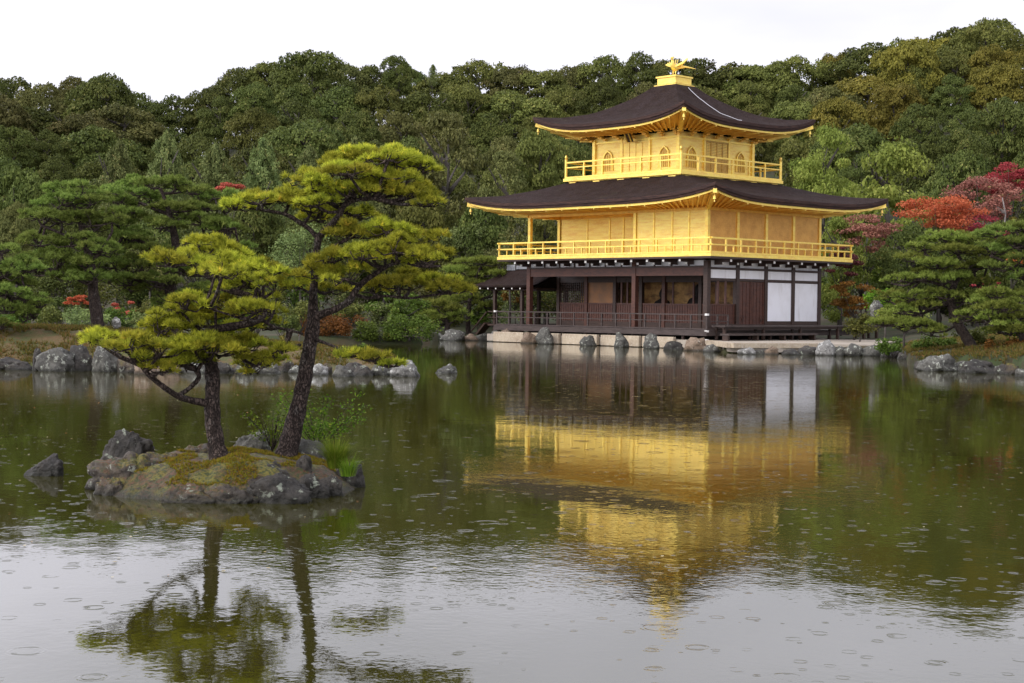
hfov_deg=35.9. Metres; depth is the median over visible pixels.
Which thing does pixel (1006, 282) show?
evergreen tree
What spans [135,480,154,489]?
rock
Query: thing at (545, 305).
shrub
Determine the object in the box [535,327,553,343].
rock
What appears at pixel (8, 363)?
boulder
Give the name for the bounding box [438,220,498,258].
evergreen tree
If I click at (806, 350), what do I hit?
boulder
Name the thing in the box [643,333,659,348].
rock
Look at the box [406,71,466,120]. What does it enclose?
evergreen tree
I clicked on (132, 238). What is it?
garden pine
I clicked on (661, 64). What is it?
evergreen tree
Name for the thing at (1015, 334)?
shrub
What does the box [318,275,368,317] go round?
shrub
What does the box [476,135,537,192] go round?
evergreen tree
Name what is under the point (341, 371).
rock
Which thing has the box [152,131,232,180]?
evergreen tree
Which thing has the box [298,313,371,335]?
shrub
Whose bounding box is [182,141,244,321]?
conifer tree
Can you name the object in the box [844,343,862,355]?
rock
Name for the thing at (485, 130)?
evergreen tree
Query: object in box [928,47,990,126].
evergreen tree
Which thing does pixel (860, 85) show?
evergreen tree
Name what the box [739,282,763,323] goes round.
double door
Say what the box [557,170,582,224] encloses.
evergreen tree
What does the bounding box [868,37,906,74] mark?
evergreen tree
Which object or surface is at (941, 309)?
shrub
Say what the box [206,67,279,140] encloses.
evergreen tree
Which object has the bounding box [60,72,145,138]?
evergreen tree
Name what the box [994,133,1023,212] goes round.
evergreen tree
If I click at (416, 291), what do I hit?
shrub
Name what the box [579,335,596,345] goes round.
rock
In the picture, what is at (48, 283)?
shrub
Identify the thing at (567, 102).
evergreen tree
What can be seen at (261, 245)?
shrub
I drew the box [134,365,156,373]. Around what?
rock
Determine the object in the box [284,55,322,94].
evergreen tree
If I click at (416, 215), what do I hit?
evergreen tree
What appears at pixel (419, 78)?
evergreen tree
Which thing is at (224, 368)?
boulder
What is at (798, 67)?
evergreen tree
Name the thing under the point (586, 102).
evergreen tree
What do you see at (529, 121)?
evergreen tree
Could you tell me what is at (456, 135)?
tree
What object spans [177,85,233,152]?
evergreen tree
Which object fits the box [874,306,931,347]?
shrub
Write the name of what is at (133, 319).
shrub
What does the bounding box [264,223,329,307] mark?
evergreen tree
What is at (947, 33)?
evergreen tree
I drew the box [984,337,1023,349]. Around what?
shrub
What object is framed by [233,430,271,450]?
rock
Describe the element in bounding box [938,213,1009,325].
maple tree
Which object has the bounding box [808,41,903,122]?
evergreen tree
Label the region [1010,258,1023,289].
maple tree
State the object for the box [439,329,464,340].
boulder
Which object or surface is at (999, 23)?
evergreen tree
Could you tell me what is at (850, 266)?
maple tree
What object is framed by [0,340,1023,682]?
pond water
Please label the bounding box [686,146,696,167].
window
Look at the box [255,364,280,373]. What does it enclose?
rock
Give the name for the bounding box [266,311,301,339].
shrub
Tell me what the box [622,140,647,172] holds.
panelled door
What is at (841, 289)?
maple tree
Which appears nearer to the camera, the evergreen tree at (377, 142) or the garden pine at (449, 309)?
the garden pine at (449, 309)
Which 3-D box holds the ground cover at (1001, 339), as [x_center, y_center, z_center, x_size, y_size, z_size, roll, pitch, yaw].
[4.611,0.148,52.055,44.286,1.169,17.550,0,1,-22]
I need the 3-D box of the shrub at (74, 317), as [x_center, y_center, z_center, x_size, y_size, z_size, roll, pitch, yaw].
[-16.291,-0.178,60.039,1.886,2.442,1.729,-1,2,-43]
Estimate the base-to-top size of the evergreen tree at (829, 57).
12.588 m
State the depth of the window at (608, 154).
78.93 m
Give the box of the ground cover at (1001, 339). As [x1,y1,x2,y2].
[0,321,1023,365]
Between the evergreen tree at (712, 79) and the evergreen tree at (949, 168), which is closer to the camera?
the evergreen tree at (949, 168)
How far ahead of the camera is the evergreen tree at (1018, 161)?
125.26 m
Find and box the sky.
[0,0,1023,157]
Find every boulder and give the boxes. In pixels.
[0,357,31,369]
[35,347,74,371]
[70,344,91,370]
[91,346,117,371]
[181,360,204,372]
[218,362,233,373]
[371,364,390,375]
[389,360,419,376]
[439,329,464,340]
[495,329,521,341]
[683,337,705,350]
[797,345,815,354]
[916,353,958,370]
[958,359,994,373]
[993,364,1004,373]
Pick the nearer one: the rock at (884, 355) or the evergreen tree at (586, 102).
the rock at (884, 355)
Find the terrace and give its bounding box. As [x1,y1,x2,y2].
[487,334,891,351]
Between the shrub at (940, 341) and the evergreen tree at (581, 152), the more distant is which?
the evergreen tree at (581, 152)
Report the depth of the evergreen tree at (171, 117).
230.41 m
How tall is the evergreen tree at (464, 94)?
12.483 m
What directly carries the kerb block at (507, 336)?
on the terrace
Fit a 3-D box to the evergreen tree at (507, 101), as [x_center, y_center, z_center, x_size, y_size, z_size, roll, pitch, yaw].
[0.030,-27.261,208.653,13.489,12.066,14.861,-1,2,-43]
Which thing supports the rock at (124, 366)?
in the pond water
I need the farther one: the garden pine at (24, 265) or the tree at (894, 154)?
the tree at (894, 154)
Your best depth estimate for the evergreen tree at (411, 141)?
149.12 m
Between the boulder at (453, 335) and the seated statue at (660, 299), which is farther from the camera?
the boulder at (453, 335)
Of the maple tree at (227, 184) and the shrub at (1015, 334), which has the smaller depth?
the shrub at (1015, 334)
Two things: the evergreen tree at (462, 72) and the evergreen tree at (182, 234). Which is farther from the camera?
the evergreen tree at (462, 72)
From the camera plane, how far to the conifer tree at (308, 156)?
104.47 m
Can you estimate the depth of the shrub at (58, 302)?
71.85 m
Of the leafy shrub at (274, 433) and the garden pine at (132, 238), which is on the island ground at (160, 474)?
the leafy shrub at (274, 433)
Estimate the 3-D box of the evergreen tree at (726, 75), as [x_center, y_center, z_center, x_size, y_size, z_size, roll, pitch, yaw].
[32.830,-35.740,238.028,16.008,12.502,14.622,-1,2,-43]
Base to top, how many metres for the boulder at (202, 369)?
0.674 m
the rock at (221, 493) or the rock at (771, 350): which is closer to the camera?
the rock at (221, 493)
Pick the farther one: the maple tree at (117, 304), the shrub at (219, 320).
the maple tree at (117, 304)
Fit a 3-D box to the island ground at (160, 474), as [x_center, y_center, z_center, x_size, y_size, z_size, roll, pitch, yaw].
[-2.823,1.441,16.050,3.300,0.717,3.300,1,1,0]
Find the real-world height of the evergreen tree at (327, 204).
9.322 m
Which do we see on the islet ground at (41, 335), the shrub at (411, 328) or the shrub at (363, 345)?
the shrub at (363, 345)
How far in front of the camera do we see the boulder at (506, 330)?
80.30 m
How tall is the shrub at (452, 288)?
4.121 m
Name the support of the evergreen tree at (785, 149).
on the ground at (890, 332)
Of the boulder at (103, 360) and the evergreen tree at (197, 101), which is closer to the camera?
the boulder at (103, 360)
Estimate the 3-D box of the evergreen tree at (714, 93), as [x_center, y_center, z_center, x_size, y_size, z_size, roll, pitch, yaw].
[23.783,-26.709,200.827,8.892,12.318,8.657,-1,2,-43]
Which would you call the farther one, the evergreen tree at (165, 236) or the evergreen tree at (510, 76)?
the evergreen tree at (510, 76)
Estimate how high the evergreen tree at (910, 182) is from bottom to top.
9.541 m
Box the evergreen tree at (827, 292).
[821,216,873,329]
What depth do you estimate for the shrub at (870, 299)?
68.01 m
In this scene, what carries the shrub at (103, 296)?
on the ground at (890, 332)
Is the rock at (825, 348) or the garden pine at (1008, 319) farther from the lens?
the rock at (825, 348)
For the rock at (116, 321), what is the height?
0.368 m
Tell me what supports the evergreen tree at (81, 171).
on the ground at (890, 332)
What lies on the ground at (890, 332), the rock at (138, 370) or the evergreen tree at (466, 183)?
the evergreen tree at (466, 183)
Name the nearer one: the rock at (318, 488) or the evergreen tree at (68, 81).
the rock at (318, 488)
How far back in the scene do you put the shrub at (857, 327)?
71.83 m
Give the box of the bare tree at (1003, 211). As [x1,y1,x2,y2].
[998,198,1006,308]
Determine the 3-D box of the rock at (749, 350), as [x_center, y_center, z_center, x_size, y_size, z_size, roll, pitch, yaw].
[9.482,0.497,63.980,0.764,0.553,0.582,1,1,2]
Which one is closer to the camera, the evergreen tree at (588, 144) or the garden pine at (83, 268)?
the garden pine at (83, 268)
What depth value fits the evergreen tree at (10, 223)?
69.45 m
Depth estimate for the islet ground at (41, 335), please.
44.57 m
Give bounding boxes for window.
[603,150,612,170]
[658,146,669,166]
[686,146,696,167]
[736,152,744,172]
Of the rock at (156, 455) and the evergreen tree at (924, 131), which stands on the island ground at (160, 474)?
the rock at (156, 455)
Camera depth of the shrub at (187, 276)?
88.96 m
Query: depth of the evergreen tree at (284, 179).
135.53 m
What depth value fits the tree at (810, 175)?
101.05 m
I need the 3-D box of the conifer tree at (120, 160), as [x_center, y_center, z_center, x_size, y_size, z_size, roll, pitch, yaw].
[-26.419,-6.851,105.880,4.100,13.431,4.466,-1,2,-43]
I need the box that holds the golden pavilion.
[465,57,887,340]
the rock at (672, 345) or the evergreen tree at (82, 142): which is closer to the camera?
the rock at (672, 345)
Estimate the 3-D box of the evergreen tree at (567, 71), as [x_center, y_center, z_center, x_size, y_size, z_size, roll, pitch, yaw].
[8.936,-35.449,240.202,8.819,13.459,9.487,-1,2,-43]
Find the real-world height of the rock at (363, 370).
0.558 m
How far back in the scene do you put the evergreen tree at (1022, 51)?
230.67 m
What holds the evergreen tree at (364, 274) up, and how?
on the ground at (890, 332)
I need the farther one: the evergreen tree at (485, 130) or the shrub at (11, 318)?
the evergreen tree at (485, 130)
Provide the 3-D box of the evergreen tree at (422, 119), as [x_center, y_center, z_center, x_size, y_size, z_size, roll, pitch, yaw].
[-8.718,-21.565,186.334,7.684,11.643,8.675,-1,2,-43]
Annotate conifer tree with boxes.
[94,139,148,303]
[134,129,198,237]
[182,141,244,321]
[240,137,290,290]
[281,144,332,252]
[329,135,385,301]
[426,64,440,97]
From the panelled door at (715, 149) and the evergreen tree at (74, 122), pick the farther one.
the evergreen tree at (74, 122)
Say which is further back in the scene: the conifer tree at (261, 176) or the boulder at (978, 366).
the conifer tree at (261, 176)
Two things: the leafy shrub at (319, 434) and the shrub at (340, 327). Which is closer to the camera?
the leafy shrub at (319, 434)
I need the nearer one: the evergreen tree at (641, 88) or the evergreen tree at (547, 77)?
the evergreen tree at (641, 88)
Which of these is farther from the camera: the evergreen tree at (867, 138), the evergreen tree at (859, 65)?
the evergreen tree at (859, 65)
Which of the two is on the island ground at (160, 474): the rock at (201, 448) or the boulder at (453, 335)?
the rock at (201, 448)
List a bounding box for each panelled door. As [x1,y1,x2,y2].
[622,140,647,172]
[706,141,728,173]
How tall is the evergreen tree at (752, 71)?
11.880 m
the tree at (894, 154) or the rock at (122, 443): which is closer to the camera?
the rock at (122, 443)
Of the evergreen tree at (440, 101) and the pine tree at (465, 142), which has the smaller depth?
the pine tree at (465, 142)
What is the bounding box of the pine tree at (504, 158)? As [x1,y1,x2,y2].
[477,150,528,309]
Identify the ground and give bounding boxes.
[0,116,1023,369]
[0,327,399,370]
[113,448,356,500]
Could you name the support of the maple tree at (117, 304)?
on the ground at (890, 332)
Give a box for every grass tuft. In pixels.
[311,433,366,468]
[332,452,368,476]
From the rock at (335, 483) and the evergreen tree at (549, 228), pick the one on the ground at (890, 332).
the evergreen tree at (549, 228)
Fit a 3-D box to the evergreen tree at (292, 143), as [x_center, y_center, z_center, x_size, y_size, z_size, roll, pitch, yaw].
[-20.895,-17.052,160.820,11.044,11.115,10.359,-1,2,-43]
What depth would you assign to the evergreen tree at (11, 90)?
236.50 m
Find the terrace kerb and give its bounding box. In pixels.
[706,340,817,347]
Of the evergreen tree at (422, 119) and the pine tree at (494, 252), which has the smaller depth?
the pine tree at (494, 252)
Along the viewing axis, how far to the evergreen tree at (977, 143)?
127.37 m
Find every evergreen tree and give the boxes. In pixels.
[0,75,38,110]
[0,78,7,107]
[0,92,44,163]
[0,125,41,170]
[0,155,38,198]
[0,165,60,307]
[0,200,38,296]
[2,105,77,170]
[14,81,72,133]
[27,129,71,184]
[34,192,114,307]
[35,153,80,198]
[42,112,116,176]
[48,75,82,116]
[52,124,153,179]
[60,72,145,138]
[66,177,151,266]
[72,75,127,118]
[75,158,148,200]
[77,101,168,170]
[110,215,183,310]
[116,91,167,131]
[120,206,196,295]
[127,146,156,176]
[137,94,203,144]
[143,127,198,163]
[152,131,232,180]
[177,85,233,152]
[181,155,225,220]
[189,179,249,237]
[196,95,239,145]
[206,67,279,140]
[220,199,298,298]
[221,106,279,173]
[225,140,299,188]
[228,81,279,142]
[233,61,303,128]
[249,168,289,244]
[257,118,346,165]
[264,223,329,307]
[265,98,334,154]
[266,49,358,120]
[269,208,352,308]
[272,82,328,119]
[280,172,387,245]
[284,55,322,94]
[306,85,370,141]
[309,61,373,110]
[327,111,382,151]
[342,216,406,315]
[349,182,432,221]
[353,64,388,116]
[353,83,409,139]
[366,139,405,209]
[371,111,432,143]
[375,135,466,208]
[378,55,418,102]
[391,63,426,103]
[393,91,474,137]
[394,198,459,315]
[401,165,483,242]
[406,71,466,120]
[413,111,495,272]
[417,109,467,154]
[439,81,503,147]
[440,207,513,316]
[451,58,513,102]
[458,112,518,187]
[464,89,565,148]
[474,169,525,231]
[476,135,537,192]
[479,64,538,120]
[506,128,575,250]
[509,69,580,123]
[515,113,556,166]
[515,219,557,323]
[529,136,591,222]
[543,65,598,115]
[543,87,590,117]
[546,130,591,173]
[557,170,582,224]
[568,54,636,106]
[572,75,626,115]
[610,50,664,103]
[626,81,656,100]
[635,58,697,88]
[678,57,740,97]
[691,84,731,105]
[698,61,773,108]
[712,64,813,118]
[729,80,772,116]
[740,103,776,175]
[753,54,832,114]
[762,100,819,181]
[774,84,809,119]
[774,133,845,195]
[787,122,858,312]
[801,85,871,137]
[803,96,869,161]
[806,122,888,210]
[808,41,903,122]
[814,52,855,85]
[821,216,873,329]
[828,73,916,152]
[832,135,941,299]
[837,151,881,195]
[864,81,932,177]
[864,222,946,333]
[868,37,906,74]
[869,40,947,112]
[874,139,947,233]
[887,103,950,162]
[899,36,966,71]
[902,64,948,126]
[911,149,997,261]
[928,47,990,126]
[928,73,975,129]
[929,26,994,57]
[930,127,996,200]
[935,238,1023,327]
[936,21,1023,107]
[940,106,990,154]
[956,60,1023,145]
[960,96,1023,176]
[961,17,1020,52]
[964,42,1023,106]
[991,217,1023,304]
[993,151,1023,222]
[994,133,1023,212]
[1004,47,1023,88]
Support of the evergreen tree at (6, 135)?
on the ground at (890, 332)
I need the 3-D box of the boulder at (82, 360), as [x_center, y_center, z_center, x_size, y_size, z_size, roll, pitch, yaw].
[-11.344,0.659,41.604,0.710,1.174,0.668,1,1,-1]
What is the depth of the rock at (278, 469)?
15.30 m
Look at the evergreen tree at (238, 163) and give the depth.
147.53 m
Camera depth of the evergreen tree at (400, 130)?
180.08 m
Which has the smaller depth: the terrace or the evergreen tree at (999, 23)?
the terrace
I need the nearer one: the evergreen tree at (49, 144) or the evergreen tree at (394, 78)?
the evergreen tree at (49, 144)
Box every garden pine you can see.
[0,241,53,329]
[13,178,130,327]
[92,172,259,334]
[418,297,474,329]
[439,254,508,333]
[865,227,1002,345]
[948,283,1023,340]
[971,219,1023,281]
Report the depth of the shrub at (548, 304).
88.19 m
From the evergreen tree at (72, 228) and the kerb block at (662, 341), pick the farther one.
the evergreen tree at (72, 228)
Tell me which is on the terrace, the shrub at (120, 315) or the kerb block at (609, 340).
the kerb block at (609, 340)
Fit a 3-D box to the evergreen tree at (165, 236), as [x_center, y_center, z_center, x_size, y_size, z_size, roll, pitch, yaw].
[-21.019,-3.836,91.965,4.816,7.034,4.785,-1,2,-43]
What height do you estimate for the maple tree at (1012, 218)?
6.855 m
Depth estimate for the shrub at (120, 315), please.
61.84 m
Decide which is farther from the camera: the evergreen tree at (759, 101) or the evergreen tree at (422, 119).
the evergreen tree at (759, 101)
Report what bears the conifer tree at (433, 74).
on the ground at (890, 332)
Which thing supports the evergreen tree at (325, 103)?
on the ground at (890, 332)
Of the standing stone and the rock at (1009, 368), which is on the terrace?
the standing stone
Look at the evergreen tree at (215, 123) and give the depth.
204.10 m
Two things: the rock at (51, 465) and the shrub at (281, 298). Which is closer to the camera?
the rock at (51, 465)
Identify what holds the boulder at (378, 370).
in the pond water
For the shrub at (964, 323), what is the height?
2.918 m
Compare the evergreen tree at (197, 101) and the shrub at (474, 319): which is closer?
the shrub at (474, 319)
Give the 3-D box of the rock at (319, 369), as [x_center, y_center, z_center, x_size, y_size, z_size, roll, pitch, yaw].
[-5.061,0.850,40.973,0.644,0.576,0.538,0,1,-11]
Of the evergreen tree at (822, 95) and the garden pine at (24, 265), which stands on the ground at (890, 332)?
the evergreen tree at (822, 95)
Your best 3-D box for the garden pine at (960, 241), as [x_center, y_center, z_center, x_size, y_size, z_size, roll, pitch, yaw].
[14.052,-1.612,52.503,4.732,4.386,3.593,1,1,11]
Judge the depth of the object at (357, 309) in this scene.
75.78 m
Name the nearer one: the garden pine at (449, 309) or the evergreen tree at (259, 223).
the garden pine at (449, 309)
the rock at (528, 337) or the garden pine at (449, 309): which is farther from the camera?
the garden pine at (449, 309)
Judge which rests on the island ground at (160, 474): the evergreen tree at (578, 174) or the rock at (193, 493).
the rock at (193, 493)
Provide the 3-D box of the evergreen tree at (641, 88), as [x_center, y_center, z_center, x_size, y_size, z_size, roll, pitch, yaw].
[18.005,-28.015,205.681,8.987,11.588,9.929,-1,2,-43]
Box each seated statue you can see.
[655,288,669,302]
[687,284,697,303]
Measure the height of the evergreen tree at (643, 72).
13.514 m
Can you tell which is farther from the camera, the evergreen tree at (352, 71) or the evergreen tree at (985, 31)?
the evergreen tree at (352, 71)
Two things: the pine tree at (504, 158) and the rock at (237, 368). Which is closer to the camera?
the rock at (237, 368)
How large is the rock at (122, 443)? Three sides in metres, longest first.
0.829 x 0.617 x 0.288 m
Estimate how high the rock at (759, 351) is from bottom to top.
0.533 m
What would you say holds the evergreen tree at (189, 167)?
on the ground at (890, 332)
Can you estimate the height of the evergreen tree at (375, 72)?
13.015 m
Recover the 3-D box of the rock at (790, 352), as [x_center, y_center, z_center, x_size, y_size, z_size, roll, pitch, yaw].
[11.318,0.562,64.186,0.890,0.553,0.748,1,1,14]
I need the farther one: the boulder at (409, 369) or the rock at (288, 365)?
the rock at (288, 365)
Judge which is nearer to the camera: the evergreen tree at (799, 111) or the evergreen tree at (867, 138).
the evergreen tree at (867, 138)
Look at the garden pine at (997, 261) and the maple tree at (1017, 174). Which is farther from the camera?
the maple tree at (1017, 174)
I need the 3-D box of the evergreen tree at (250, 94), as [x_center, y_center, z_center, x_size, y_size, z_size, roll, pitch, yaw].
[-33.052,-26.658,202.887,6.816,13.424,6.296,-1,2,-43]
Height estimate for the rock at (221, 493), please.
0.415 m
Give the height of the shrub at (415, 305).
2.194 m
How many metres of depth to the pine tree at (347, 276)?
91.67 m
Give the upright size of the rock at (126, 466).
0.650 m
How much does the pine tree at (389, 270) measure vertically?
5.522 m
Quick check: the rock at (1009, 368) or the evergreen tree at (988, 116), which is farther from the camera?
the evergreen tree at (988, 116)
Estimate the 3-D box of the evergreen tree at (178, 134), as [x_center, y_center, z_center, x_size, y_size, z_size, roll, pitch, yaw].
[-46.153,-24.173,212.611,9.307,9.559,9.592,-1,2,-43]
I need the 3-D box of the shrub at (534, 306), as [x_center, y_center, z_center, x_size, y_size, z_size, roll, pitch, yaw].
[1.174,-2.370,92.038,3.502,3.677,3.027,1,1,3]
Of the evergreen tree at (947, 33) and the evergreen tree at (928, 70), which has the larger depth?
the evergreen tree at (947, 33)
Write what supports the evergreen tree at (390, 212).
on the ground at (890, 332)
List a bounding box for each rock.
[24,453,63,475]
[32,348,41,370]
[84,451,164,489]
[93,476,123,495]
[101,428,154,459]
[112,317,120,328]
[117,356,134,372]
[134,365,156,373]
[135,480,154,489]
[145,451,177,458]
[161,483,215,503]
[184,443,207,453]
[203,483,260,503]
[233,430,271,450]
[235,365,256,373]
[244,475,269,488]
[246,472,311,503]
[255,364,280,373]
[267,461,291,476]
[278,360,293,371]
[288,365,298,372]
[295,454,311,472]
[298,439,325,459]
[298,473,329,497]
[313,363,328,374]
[321,475,344,495]
[323,363,332,372]
[332,365,354,376]
[336,464,364,487]
[345,362,361,371]
[353,365,373,375]
[436,364,456,373]
[464,333,478,340]
[476,333,487,340]
[521,332,535,342]
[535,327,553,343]
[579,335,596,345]
[614,332,628,346]
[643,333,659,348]
[663,341,683,349]
[703,344,719,351]
[737,347,755,353]
[755,349,764,353]
[764,346,778,354]
[781,349,799,354]
[815,340,835,355]
[835,346,844,355]
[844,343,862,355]
[861,345,880,355]
[880,349,900,356]
[897,351,907,358]
[1002,363,1018,373]
[1015,368,1023,376]
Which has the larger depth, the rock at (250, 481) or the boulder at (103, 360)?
the boulder at (103, 360)
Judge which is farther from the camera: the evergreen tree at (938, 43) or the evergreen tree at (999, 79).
the evergreen tree at (938, 43)
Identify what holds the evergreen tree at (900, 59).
on the ground at (890, 332)
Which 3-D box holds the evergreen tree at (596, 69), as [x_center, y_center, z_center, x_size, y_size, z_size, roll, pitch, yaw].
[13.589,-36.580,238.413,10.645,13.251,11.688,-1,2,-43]
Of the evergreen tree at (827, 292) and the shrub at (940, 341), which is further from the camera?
the evergreen tree at (827, 292)
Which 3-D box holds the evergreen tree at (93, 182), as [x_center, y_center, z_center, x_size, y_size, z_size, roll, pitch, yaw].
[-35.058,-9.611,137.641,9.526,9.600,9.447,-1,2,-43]
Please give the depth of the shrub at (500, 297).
94.75 m
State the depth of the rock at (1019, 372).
45.03 m
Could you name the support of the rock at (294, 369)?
in the pond water
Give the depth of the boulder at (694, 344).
68.02 m
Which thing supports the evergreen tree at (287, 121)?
on the ground at (890, 332)
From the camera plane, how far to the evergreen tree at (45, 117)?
202.80 m
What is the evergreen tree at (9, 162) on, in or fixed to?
on the ground at (890, 332)
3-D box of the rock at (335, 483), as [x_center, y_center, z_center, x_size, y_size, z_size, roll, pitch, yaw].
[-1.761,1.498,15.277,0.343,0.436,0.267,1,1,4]
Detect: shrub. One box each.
[0,309,30,323]
[27,267,84,323]
[31,303,65,324]
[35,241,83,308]
[42,296,77,324]
[60,305,112,325]
[71,279,138,324]
[104,306,139,327]
[106,273,167,310]
[124,311,150,327]
[127,238,164,303]
[129,295,166,327]
[148,278,217,309]
[177,238,211,287]
[207,278,244,319]
[210,308,263,331]
[240,406,307,451]
[244,236,271,273]
[245,284,286,315]
[257,388,373,444]
[263,332,293,343]
[266,267,327,317]
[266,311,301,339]
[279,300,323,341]
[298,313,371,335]
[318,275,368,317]
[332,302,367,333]
[341,343,366,348]
[351,319,395,341]
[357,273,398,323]
[362,292,431,317]
[362,302,397,331]
[381,310,443,341]
[388,284,450,320]
[424,314,463,330]
[437,261,479,325]
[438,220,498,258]
[470,305,489,330]
[477,290,518,323]
[501,290,525,323]
[502,290,555,331]
[525,291,579,320]
[533,291,555,323]
[821,268,862,315]
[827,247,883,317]
[842,312,878,341]
[863,288,896,337]
[873,336,907,357]
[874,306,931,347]
[910,334,957,349]
[914,304,969,322]
[942,301,992,325]
[951,326,995,342]
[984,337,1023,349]
[1002,322,1020,340]
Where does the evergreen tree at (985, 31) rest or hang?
on the ground at (890, 332)
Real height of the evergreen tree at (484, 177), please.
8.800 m
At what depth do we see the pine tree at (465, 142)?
155.02 m
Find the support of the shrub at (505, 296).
on the ground at (890, 332)
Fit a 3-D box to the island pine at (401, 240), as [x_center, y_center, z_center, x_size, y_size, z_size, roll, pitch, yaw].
[-1.687,-0.296,16.275,2.655,3.601,1.510,1,1,10]
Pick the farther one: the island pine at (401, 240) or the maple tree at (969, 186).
the maple tree at (969, 186)
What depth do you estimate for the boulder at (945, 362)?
48.65 m
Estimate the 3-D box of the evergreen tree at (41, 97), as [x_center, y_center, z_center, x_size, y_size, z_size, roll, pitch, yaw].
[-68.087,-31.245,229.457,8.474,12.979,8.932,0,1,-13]
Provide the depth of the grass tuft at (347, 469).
15.35 m
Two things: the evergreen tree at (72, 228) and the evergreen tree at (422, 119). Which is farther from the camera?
the evergreen tree at (422, 119)
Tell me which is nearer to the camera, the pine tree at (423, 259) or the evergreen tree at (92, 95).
the pine tree at (423, 259)
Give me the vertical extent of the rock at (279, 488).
0.520 m
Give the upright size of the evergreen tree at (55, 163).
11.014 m
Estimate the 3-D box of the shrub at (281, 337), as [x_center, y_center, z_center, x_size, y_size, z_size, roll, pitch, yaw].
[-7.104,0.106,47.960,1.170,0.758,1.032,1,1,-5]
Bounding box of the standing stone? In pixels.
[870,300,882,316]
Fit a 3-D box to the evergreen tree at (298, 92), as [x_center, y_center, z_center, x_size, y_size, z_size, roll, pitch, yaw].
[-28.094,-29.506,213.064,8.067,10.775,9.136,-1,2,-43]
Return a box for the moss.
[131,445,335,485]
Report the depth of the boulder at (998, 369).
47.09 m
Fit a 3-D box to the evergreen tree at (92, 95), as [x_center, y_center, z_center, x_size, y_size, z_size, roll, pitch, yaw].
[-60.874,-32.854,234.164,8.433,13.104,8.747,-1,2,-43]
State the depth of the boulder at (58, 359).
41.05 m
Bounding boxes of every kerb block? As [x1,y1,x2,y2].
[493,332,524,341]
[532,333,560,343]
[562,334,598,344]
[601,335,641,346]
[642,336,675,347]
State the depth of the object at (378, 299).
93.00 m
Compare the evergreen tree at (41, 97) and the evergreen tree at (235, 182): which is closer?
the evergreen tree at (235, 182)
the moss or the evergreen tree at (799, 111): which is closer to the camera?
the moss
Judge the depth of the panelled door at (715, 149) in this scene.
77.48 m
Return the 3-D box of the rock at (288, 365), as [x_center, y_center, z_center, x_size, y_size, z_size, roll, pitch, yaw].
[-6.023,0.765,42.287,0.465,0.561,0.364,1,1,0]
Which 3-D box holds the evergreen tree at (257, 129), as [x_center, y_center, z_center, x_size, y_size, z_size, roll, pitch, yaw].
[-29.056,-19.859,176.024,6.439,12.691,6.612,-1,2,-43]
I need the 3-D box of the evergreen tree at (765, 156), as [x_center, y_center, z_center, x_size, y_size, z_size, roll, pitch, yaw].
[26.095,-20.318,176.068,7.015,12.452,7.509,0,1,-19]
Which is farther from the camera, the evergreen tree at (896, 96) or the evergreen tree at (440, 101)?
the evergreen tree at (440, 101)
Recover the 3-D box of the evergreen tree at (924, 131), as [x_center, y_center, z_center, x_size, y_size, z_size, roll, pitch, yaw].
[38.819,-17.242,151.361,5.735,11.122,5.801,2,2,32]
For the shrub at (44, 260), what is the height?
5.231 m
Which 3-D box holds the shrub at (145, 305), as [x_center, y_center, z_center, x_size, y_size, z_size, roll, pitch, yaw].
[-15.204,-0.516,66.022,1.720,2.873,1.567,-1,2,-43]
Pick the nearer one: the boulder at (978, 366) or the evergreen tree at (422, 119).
the boulder at (978, 366)
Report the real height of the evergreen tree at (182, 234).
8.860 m
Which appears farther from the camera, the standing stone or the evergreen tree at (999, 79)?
the evergreen tree at (999, 79)
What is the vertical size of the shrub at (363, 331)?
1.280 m
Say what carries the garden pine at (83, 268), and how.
on the islet ground at (41, 335)
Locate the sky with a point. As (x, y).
(159, 48)
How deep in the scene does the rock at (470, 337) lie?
82.44 m
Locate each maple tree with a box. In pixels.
[62,295,88,323]
[111,301,145,326]
[215,182,244,306]
[822,244,864,335]
[830,280,880,339]
[832,214,902,332]
[892,194,992,323]
[938,176,1023,239]
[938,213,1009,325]
[978,161,1023,222]
[1009,207,1023,220]
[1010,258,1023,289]
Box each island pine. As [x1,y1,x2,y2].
[75,230,302,460]
[218,141,478,457]
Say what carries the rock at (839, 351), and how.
in the pond water
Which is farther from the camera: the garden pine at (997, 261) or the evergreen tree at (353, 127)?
the evergreen tree at (353, 127)
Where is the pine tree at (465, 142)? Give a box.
[441,139,478,195]
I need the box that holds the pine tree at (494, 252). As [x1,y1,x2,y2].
[478,227,535,310]
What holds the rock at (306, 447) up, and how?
on the island ground at (160, 474)
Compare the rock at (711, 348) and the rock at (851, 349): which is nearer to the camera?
the rock at (851, 349)
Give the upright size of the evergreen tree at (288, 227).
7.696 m
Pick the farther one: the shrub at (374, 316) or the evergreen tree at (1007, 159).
the evergreen tree at (1007, 159)
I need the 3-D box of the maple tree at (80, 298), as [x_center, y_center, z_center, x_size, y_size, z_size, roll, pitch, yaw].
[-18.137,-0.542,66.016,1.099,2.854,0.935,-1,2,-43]

